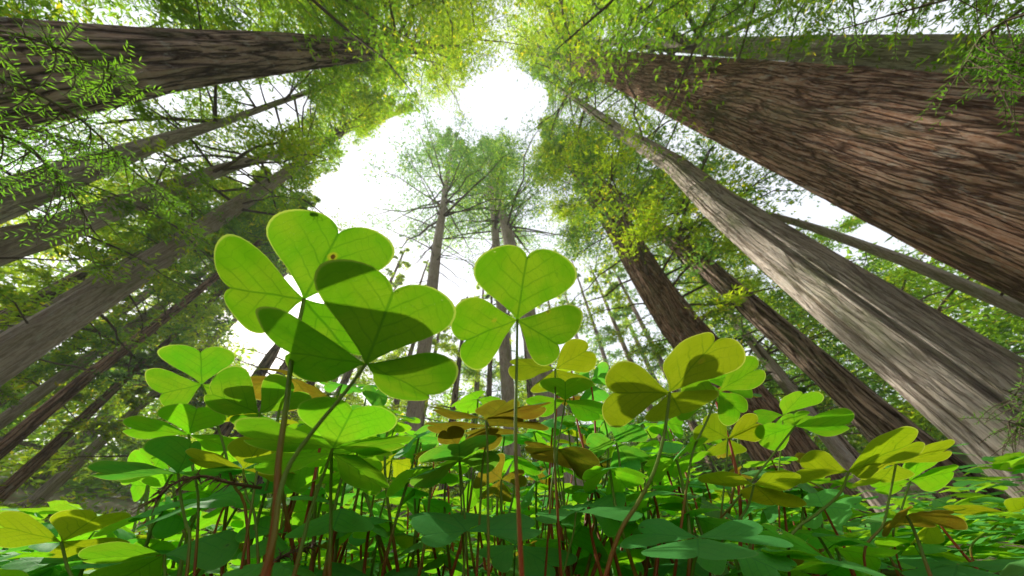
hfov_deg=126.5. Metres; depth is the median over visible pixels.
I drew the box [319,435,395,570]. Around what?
clover
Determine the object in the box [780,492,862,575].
clover
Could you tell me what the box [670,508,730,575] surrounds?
clover
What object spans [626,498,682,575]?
clover
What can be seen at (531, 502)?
shrub
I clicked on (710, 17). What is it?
redwood sapling
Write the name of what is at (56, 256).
forest tree
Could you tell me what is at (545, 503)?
clover
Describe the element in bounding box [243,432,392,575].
clover
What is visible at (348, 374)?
forest tree
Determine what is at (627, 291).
forest tree
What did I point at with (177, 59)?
redwood tree
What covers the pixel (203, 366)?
clover
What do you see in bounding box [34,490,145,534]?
shrub
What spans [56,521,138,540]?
clover
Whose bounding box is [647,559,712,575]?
clover
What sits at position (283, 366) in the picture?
forest tree
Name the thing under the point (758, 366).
forest tree
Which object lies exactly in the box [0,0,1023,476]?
sky
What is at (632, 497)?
clover
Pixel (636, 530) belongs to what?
clover
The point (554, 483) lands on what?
clover
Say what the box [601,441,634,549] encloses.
clover
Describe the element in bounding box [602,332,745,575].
clover
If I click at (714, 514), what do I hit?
clover
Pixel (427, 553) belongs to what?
clover
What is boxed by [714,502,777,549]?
clover
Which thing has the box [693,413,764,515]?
clover
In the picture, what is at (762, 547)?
clover
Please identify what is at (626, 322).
forest tree
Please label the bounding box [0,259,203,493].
forest tree
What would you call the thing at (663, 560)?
clover
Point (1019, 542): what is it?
clover
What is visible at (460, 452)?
clover
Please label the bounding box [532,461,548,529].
clover
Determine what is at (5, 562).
clover
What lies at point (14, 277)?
forest tree
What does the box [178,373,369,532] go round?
forest tree
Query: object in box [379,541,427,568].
clover
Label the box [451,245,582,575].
clover
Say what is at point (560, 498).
clover
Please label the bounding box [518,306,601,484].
forest tree
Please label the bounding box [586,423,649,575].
clover
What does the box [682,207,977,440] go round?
forest tree
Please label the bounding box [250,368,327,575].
clover
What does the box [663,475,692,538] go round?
clover
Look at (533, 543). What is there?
clover
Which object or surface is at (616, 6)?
overhead tree
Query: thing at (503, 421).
clover
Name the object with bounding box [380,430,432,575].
clover
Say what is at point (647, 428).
clover
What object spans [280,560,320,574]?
clover
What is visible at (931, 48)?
redwood tree
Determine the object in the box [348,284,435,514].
forest tree
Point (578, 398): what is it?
clover
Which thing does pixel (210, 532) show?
shrub
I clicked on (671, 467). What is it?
clover
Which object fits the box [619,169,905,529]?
slender tree
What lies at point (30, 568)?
clover
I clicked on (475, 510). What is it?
clover
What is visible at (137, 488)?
clover
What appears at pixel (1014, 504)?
clover
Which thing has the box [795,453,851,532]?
clover
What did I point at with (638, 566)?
clover
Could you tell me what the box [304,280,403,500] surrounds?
forest tree
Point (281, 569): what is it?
clover
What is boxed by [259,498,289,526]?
clover
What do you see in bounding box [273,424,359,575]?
clover
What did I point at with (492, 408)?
clover
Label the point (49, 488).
slender tree
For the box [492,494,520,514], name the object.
clover
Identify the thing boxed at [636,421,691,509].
clover
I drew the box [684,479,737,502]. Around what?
clover
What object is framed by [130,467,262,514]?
fern
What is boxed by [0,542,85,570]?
clover
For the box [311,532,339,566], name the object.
clover
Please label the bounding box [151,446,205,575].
clover
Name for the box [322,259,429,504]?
forest tree
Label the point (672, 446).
clover
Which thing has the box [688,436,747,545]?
clover
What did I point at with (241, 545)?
clover
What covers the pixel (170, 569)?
clover
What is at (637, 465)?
clover
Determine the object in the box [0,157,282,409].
slender tree
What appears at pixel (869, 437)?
forest tree
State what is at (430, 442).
clover
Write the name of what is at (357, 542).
clover
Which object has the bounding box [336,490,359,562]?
clover
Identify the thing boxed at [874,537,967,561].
clover
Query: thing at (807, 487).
clover
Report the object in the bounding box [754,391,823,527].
clover
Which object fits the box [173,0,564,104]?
overhead tree
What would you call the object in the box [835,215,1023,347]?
forest tree
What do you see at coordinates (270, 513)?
clover
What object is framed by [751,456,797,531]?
clover
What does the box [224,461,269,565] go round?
clover
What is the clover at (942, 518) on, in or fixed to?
on the ground
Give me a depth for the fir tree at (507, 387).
19.89 m
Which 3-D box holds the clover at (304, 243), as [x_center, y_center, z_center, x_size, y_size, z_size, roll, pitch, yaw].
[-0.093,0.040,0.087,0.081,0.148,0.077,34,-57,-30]
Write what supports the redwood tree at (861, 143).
on the ground
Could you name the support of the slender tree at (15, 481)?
on the ground
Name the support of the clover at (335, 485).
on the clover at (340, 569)
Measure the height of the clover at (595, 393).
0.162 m
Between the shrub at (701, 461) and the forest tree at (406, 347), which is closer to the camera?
the shrub at (701, 461)
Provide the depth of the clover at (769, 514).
0.25 m
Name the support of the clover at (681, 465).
on the ground
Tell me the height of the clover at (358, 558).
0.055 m
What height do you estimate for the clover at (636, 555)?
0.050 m
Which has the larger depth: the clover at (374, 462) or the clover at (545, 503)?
the clover at (545, 503)
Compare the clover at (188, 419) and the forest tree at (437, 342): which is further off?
the forest tree at (437, 342)
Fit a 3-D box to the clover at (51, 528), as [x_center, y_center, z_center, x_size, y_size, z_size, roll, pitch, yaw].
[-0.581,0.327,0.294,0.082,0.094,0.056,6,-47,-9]
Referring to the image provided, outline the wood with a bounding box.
[0,215,1023,508]
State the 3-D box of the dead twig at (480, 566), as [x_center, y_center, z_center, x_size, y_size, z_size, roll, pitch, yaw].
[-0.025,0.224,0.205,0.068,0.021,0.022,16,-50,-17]
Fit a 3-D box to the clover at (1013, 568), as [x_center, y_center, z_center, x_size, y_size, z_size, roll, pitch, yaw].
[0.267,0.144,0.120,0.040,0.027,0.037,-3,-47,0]
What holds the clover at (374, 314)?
on the ground
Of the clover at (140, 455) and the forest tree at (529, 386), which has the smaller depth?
the clover at (140, 455)
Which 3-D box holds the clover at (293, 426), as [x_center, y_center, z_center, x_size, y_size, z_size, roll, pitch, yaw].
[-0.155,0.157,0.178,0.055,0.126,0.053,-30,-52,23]
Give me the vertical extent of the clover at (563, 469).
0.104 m
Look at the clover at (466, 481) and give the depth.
0.25 m
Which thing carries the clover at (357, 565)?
on the ground
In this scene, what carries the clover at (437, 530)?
on the ground
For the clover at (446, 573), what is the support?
on the ground
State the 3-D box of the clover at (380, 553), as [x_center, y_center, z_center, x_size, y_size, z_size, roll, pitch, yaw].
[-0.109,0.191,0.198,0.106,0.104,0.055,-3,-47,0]
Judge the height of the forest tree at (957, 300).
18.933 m
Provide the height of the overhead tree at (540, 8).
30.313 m
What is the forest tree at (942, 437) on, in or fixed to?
on the ground
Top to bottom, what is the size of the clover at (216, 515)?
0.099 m
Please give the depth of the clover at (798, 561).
0.15 m
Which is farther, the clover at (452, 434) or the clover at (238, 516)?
the clover at (238, 516)
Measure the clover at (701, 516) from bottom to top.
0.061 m
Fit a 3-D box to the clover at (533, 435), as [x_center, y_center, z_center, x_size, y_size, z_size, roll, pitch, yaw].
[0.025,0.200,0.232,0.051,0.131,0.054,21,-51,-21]
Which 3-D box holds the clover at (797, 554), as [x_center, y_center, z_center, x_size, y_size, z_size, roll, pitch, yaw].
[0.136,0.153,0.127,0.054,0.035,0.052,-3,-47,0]
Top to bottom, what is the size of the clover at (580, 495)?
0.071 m
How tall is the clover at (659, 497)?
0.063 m
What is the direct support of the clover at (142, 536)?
on the ground
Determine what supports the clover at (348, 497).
on the ground
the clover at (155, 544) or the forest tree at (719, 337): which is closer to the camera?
the clover at (155, 544)
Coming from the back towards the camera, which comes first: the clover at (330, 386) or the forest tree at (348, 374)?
the forest tree at (348, 374)
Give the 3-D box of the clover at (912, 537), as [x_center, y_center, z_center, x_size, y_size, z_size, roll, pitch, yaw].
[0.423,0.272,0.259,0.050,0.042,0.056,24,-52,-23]
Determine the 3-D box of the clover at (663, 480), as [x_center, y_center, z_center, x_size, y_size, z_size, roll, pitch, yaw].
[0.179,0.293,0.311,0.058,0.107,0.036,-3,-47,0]
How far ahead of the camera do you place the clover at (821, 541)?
0.17 m
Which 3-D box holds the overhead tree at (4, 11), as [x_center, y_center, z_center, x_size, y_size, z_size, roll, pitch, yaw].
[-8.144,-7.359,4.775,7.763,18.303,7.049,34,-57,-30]
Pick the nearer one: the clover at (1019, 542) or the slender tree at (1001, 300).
the clover at (1019, 542)
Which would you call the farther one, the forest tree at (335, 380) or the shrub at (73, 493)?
the forest tree at (335, 380)
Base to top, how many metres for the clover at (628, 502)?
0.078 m
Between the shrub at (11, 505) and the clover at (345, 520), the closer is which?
the clover at (345, 520)
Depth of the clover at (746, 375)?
0.18 m
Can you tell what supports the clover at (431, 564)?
on the ground
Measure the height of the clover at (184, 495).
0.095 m
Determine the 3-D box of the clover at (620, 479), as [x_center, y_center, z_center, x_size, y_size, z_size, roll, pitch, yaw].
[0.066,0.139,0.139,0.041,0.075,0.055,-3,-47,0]
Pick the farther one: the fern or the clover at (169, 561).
the clover at (169, 561)
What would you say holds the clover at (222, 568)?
on the ground
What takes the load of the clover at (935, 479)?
on the ground
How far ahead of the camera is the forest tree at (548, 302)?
32.71 m
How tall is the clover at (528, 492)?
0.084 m
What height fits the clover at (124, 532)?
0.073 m
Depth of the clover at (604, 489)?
0.21 m
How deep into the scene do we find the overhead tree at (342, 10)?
6.05 m
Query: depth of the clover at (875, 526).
0.21 m
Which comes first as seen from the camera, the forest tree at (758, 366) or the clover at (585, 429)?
the clover at (585, 429)
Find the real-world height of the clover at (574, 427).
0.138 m
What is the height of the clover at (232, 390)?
0.124 m
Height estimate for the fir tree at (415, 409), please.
36.300 m
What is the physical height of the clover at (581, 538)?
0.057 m
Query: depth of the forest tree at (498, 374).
21.11 m
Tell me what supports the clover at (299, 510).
on the ground
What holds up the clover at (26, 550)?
on the ground
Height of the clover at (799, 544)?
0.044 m
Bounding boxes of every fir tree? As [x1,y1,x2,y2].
[347,89,534,552]
[408,129,591,501]
[418,108,598,524]
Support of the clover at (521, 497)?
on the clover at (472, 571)
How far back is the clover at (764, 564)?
0.12 m
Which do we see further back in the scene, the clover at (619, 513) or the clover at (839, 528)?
the clover at (839, 528)
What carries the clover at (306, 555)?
on the ground
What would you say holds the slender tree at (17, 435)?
on the ground
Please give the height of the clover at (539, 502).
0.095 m
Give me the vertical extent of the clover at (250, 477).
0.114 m
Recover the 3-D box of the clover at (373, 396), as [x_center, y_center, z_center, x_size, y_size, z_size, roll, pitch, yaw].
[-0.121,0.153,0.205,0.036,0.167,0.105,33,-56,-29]
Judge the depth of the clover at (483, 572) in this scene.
0.15 m
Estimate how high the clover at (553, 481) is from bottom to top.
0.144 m
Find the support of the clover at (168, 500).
on the ground
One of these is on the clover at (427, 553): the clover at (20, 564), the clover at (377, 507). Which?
the clover at (377, 507)
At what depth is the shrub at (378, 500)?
6.19 m
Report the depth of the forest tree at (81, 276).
7.00 m
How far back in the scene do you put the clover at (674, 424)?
0.28 m
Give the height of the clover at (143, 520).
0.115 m
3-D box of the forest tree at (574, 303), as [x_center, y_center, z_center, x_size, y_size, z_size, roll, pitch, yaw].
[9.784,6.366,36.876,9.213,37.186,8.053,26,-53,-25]
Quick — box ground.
[0,428,1023,575]
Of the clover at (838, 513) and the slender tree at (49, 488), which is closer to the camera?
the clover at (838, 513)
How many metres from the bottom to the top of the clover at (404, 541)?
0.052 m
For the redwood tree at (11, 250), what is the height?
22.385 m
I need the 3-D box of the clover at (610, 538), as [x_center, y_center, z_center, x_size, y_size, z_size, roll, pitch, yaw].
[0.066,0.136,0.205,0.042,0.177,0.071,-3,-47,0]
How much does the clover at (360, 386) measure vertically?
0.185 m
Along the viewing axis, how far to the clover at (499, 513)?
0.25 m
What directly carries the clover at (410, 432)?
on the ground
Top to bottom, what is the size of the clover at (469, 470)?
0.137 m
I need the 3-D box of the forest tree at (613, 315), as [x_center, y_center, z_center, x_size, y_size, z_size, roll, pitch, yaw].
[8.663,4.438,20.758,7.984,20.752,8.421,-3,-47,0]
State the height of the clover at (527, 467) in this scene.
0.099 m
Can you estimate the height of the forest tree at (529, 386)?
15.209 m
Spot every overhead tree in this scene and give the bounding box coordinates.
[0,0,324,176]
[3,0,450,160]
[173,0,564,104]
[373,0,633,98]
[502,0,1012,174]
[653,0,1023,93]
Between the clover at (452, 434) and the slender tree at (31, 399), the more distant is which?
the slender tree at (31, 399)
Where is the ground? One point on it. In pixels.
(115, 502)
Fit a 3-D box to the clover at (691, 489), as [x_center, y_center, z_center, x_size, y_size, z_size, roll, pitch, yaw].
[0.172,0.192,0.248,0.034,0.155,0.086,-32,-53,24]
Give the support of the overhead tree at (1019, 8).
on the ground
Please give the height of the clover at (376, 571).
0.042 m
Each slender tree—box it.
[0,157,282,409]
[0,174,321,459]
[0,187,307,429]
[0,209,307,504]
[0,249,290,507]
[171,344,280,501]
[568,102,1023,317]
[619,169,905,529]
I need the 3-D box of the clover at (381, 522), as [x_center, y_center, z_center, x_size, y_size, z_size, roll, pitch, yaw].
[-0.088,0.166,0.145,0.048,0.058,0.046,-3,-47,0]
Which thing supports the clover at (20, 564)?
on the ground
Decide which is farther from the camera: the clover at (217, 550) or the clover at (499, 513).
the clover at (499, 513)
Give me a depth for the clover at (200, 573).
0.18 m
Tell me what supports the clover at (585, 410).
on the ground
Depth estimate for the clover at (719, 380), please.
0.23 m
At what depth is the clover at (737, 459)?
0.24 m
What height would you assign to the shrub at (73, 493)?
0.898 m
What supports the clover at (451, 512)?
on the ground
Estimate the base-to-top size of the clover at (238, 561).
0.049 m
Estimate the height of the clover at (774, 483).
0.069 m
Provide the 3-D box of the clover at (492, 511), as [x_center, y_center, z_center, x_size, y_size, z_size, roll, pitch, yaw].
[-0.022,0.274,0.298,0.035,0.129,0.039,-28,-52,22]
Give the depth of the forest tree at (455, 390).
13.52 m
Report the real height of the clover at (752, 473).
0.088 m
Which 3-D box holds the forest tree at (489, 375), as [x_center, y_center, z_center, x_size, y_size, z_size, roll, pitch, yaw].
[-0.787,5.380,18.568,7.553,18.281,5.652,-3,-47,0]
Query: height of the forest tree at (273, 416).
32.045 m
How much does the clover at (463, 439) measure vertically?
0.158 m
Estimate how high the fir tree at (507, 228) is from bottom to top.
41.300 m
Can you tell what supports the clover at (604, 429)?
on the ground
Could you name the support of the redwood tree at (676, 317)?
on the ground
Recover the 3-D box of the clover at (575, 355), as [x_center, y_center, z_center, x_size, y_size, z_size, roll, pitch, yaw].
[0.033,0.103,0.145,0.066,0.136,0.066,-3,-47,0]
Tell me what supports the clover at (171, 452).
on the ground
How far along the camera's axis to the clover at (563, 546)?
0.17 m
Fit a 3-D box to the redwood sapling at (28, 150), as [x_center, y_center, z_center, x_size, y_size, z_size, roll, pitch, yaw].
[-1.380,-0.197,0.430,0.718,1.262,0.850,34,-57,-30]
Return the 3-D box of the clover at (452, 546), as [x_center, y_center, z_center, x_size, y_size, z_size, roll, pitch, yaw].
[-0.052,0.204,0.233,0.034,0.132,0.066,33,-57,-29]
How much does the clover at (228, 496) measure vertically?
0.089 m
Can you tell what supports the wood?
on the ground
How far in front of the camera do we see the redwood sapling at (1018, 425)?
0.77 m
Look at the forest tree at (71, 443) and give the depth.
14.38 m
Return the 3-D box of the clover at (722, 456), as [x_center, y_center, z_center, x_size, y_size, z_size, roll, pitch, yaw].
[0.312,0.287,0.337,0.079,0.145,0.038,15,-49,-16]
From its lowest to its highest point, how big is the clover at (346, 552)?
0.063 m
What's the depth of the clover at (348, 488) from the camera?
0.24 m
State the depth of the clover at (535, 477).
0.27 m
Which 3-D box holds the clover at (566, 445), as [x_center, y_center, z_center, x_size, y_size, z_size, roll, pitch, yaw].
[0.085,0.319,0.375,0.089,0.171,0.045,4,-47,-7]
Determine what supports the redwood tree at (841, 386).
on the ground
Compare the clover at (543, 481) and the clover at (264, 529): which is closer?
the clover at (264, 529)
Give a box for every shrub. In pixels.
[0,489,63,519]
[0,491,112,535]
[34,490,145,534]
[129,506,242,540]
[346,472,422,555]
[492,478,564,529]
[628,458,715,518]
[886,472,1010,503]
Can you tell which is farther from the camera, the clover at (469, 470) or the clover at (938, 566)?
the clover at (469, 470)
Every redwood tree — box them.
[0,0,408,253]
[0,0,412,298]
[0,0,540,131]
[0,68,396,387]
[483,0,1023,303]
[511,9,1023,497]
[528,101,875,526]
[533,48,1014,536]
[539,0,1023,221]
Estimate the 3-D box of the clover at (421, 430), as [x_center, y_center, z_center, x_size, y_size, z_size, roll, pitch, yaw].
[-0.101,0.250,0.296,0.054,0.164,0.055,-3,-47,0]
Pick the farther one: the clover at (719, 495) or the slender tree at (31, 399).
the slender tree at (31, 399)
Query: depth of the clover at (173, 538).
0.25 m
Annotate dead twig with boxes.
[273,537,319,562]
[441,556,497,574]
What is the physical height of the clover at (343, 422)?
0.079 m
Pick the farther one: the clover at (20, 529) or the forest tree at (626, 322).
the forest tree at (626, 322)
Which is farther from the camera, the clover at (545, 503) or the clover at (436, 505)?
the clover at (545, 503)
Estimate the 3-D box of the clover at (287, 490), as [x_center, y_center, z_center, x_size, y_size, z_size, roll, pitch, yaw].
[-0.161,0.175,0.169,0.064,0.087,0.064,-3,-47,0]
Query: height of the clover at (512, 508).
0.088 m
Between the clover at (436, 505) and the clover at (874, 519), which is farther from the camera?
the clover at (874, 519)
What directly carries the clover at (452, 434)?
on the ground
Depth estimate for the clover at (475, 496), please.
0.21 m
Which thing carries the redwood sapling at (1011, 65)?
on the ground
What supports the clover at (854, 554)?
on the ground
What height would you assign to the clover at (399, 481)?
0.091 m
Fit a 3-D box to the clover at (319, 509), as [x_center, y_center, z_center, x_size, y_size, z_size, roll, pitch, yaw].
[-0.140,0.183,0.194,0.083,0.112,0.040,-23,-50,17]
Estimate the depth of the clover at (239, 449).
0.15 m
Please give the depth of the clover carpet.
0.35 m
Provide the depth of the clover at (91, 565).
0.14 m
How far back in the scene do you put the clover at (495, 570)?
0.20 m
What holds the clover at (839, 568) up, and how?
on the ground
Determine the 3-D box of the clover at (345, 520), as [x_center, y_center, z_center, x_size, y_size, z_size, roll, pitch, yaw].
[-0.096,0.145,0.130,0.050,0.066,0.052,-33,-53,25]
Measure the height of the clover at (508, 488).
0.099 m
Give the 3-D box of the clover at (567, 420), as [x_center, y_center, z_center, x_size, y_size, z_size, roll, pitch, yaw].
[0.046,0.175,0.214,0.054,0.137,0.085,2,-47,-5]
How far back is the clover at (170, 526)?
0.17 m
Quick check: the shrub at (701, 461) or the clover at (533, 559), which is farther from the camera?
the shrub at (701, 461)
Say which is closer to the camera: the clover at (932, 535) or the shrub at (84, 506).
the clover at (932, 535)
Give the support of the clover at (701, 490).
on the ground
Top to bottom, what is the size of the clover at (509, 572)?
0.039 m
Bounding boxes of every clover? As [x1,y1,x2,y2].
[0,509,130,575]
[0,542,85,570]
[0,547,37,554]
[0,550,43,571]
[0,552,54,575]
[0,555,19,565]
[0,557,73,571]
[5,523,58,549]
[26,538,142,575]
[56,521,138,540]
[71,550,185,568]
[78,528,239,575]
[85,527,147,570]
[87,435,241,575]
[93,509,199,547]
[107,526,137,539]
[119,468,202,547]
[121,448,168,574]
[122,404,233,575]
[128,483,259,575]
[130,478,167,533]
[134,538,175,556]
[138,513,150,534]
[145,345,249,564]
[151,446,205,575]
[155,491,201,573]
[155,496,181,556]
[160,531,206,542]
[162,568,177,575]
[166,541,192,573]
[168,548,241,575]
[174,480,267,575]
[182,466,204,491]
[183,437,238,565]
[185,436,295,575]
[196,473,270,575]
[204,366,311,568]
[214,209,394,575]
[220,413,297,575]
[222,561,314,575]
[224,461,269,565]
[225,543,243,572]
[231,556,262,564]
[232,511,291,559]
[234,396,412,575]
[235,516,311,560]
[241,481,326,560]
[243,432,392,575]
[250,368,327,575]
[255,259,457,575]
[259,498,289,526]
[262,498,272,561]
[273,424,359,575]
[274,494,286,559]
[278,381,364,560]
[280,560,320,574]
[285,495,387,555]
[288,420,352,495]
[289,536,326,565]
[292,500,328,552]
[297,423,318,572]
[301,452,381,575]
[301,484,352,569]
[309,484,325,569]
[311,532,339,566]
[315,384,377,559]
[315,562,428,575]
[318,467,346,561]
[318,538,358,549]
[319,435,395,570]
[326,516,408,573]
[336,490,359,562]
[337,493,376,561]
[338,385,387,562]
[343,543,352,563]
[347,538,399,562]
[348,544,403,564]
[349,533,405,575]
[349,556,379,571]
[352,487,388,562]
[360,410,400,559]
[366,554,407,575]
[367,417,419,552]
[367,453,420,557]
[367,478,389,573]
[374,477,451,567]
[376,551,429,574]
[379,406,414,571]
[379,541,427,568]
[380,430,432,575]
[386,451,475,575]
[387,532,461,568]
[393,434,438,567]
[397,440,440,575]
[399,430,415,567]
[408,444,443,566]
[408,512,541,575]
[410,435,499,575]
[413,426,501,575]
[414,425,438,535]
[414,553,475,575]
[420,496,453,570]
[425,416,548,575]
[430,399,550,575]
[430,571,490,575]
[437,436,461,554]
[442,436,483,570]
[443,464,468,575]
[447,473,492,573]
[450,390,500,575]
[450,452,480,554]
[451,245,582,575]
[451,400,486,570]
[461,463,470,534]
[466,543,531,575]
[470,526,509,574]
[471,569,498,575]
[473,453,526,575]
[479,434,535,575]
[479,534,577,575]
[490,455,539,574]
[490,506,527,512]
[490,509,524,554]
[491,482,495,544]
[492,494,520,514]
[492,556,518,575]
[496,453,538,487]
[497,480,515,544]
[498,489,538,507]
[508,339,596,575]
[510,486,545,542]
[513,541,536,555]
[520,431,561,508]
[520,473,563,540]
[522,510,541,543]
[524,441,599,575]
[526,377,602,575]
[526,415,579,575]
[528,466,561,546]
[531,497,559,537]
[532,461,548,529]
[532,508,610,575]
[536,428,565,538]
[536,504,642,575]
[540,439,573,537]
[541,391,567,575]
[542,465,581,575]
[544,420,587,575]
[547,429,567,571]
[557,442,581,569]
[557,478,568,544]
[558,396,644,567]
[559,369,621,575]
[561,425,609,575]
[561,492,625,575]
[564,485,605,575]
[565,493,571,500]
[566,429,586,575]
[573,362,609,574]
[574,523,645,575]
[577,419,634,575]
[582,466,647,575]
[585,488,629,539]
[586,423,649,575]
[591,414,603,486]
[592,493,666,550]
[596,452,647,467]
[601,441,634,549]
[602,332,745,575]
[616,543,661,571]
[620,518,793,575]
[621,446,675,575]
[625,490,653,567]
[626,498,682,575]
[627,491,706,575]
[631,441,673,567]
[632,518,646,575]
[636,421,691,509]
[636,425,654,567]
[639,454,696,548]
[640,440,701,538]
[645,437,710,575]
[646,478,667,497]
[647,411,696,533]
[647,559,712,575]
[649,505,675,515]
[652,484,706,560]
[657,421,697,508]
[659,541,697,572]
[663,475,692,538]
[669,513,707,518]
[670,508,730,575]
[673,355,765,575]
[675,469,724,515]
[677,492,735,565]
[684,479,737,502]
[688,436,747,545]
[692,532,735,575]
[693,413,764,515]
[697,550,796,575]
[698,470,806,542]
[709,374,752,562]
[709,408,854,575]
[709,490,736,570]
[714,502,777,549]
[717,444,745,500]
[717,466,765,549]
[718,387,761,518]
[725,549,822,575]
[744,506,782,524]
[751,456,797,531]
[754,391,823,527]
[756,546,769,550]
[757,523,866,575]
[766,466,825,529]
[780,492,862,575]
[783,489,815,575]
[787,426,924,575]
[788,530,878,559]
[788,561,885,575]
[790,542,825,565]
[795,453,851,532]
[803,489,861,547]
[805,527,902,572]
[821,538,899,570]
[829,522,842,530]
[843,522,907,575]
[852,439,954,566]
[853,517,891,572]
[870,462,958,575]
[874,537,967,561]
[882,506,967,575]
[887,532,959,546]
[898,555,1019,575]
[910,509,979,569]
[943,498,1023,561]
[999,559,1023,575]
[1013,539,1023,545]
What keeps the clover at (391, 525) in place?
on the ground
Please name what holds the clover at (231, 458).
on the ground
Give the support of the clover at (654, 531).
on the ground
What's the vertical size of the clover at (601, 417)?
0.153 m
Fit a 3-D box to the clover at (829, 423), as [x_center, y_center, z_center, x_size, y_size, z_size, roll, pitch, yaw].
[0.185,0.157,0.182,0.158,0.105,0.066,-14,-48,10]
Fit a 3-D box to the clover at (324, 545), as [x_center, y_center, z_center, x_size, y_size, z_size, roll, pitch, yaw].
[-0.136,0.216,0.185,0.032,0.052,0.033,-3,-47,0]
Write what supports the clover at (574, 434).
on the ground
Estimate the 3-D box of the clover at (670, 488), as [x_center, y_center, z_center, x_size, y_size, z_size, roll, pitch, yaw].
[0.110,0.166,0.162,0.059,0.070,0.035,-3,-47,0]
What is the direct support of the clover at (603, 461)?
on the ground
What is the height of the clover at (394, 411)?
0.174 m
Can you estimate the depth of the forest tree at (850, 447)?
9.04 m
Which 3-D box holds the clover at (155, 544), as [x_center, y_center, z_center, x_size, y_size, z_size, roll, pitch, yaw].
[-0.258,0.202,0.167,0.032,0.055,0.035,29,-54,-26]
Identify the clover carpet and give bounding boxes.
[0,443,1023,575]
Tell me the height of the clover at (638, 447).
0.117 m
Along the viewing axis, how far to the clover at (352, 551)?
0.24 m
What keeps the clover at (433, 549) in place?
on the ground
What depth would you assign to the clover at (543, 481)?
0.32 m
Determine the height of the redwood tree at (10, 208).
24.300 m
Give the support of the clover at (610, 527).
on the ground
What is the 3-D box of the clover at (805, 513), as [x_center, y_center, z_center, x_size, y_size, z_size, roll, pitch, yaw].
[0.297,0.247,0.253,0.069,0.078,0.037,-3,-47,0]
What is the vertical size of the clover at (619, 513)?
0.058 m
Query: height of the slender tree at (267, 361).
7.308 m
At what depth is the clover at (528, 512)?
0.28 m
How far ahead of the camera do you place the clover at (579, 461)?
0.19 m
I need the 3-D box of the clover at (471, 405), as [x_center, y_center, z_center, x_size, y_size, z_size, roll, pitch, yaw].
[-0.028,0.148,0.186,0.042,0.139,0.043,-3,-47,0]
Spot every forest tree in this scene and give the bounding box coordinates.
[0,169,179,307]
[0,209,182,485]
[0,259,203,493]
[0,303,324,509]
[1,295,240,486]
[2,157,196,295]
[119,379,301,487]
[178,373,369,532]
[191,359,377,510]
[281,248,410,513]
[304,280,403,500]
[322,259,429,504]
[347,328,461,505]
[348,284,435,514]
[384,296,527,513]
[419,294,531,514]
[423,283,528,506]
[452,308,532,511]
[486,316,597,530]
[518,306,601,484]
[537,295,606,480]
[553,250,611,452]
[571,258,653,490]
[588,265,755,494]
[598,266,729,474]
[604,252,827,493]
[650,251,830,466]
[655,243,899,508]
[658,261,851,463]
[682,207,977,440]
[694,266,931,466]
[720,177,1023,385]
[748,236,1023,450]
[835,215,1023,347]
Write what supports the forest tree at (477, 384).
on the ground
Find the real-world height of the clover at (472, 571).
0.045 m
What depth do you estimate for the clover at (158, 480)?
0.21 m
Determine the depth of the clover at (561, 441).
0.36 m
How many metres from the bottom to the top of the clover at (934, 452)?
0.080 m
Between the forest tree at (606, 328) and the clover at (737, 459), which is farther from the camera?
the forest tree at (606, 328)
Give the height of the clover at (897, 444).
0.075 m
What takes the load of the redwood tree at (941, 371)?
on the ground
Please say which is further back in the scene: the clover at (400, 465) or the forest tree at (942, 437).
the forest tree at (942, 437)
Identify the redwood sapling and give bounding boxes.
[0,0,212,265]
[607,0,769,67]
[821,0,1023,135]
[961,363,1023,474]
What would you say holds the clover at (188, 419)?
on the ground
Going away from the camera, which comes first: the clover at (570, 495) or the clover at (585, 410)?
the clover at (585, 410)
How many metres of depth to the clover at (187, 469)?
0.35 m
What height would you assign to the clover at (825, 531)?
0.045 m
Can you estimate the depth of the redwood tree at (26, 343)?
5.04 m
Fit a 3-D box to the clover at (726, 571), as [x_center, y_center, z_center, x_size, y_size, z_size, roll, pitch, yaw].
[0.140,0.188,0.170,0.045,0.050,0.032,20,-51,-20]
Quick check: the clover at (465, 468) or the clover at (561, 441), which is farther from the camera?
the clover at (561, 441)
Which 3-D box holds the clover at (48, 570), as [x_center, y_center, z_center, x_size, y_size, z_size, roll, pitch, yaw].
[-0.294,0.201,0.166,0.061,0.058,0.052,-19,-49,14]
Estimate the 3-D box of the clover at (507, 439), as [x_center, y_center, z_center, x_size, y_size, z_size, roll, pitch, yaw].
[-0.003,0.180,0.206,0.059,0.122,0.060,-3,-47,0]
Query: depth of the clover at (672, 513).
0.43 m
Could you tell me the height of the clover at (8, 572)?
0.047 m
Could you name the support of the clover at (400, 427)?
on the ground
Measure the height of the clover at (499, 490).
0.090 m

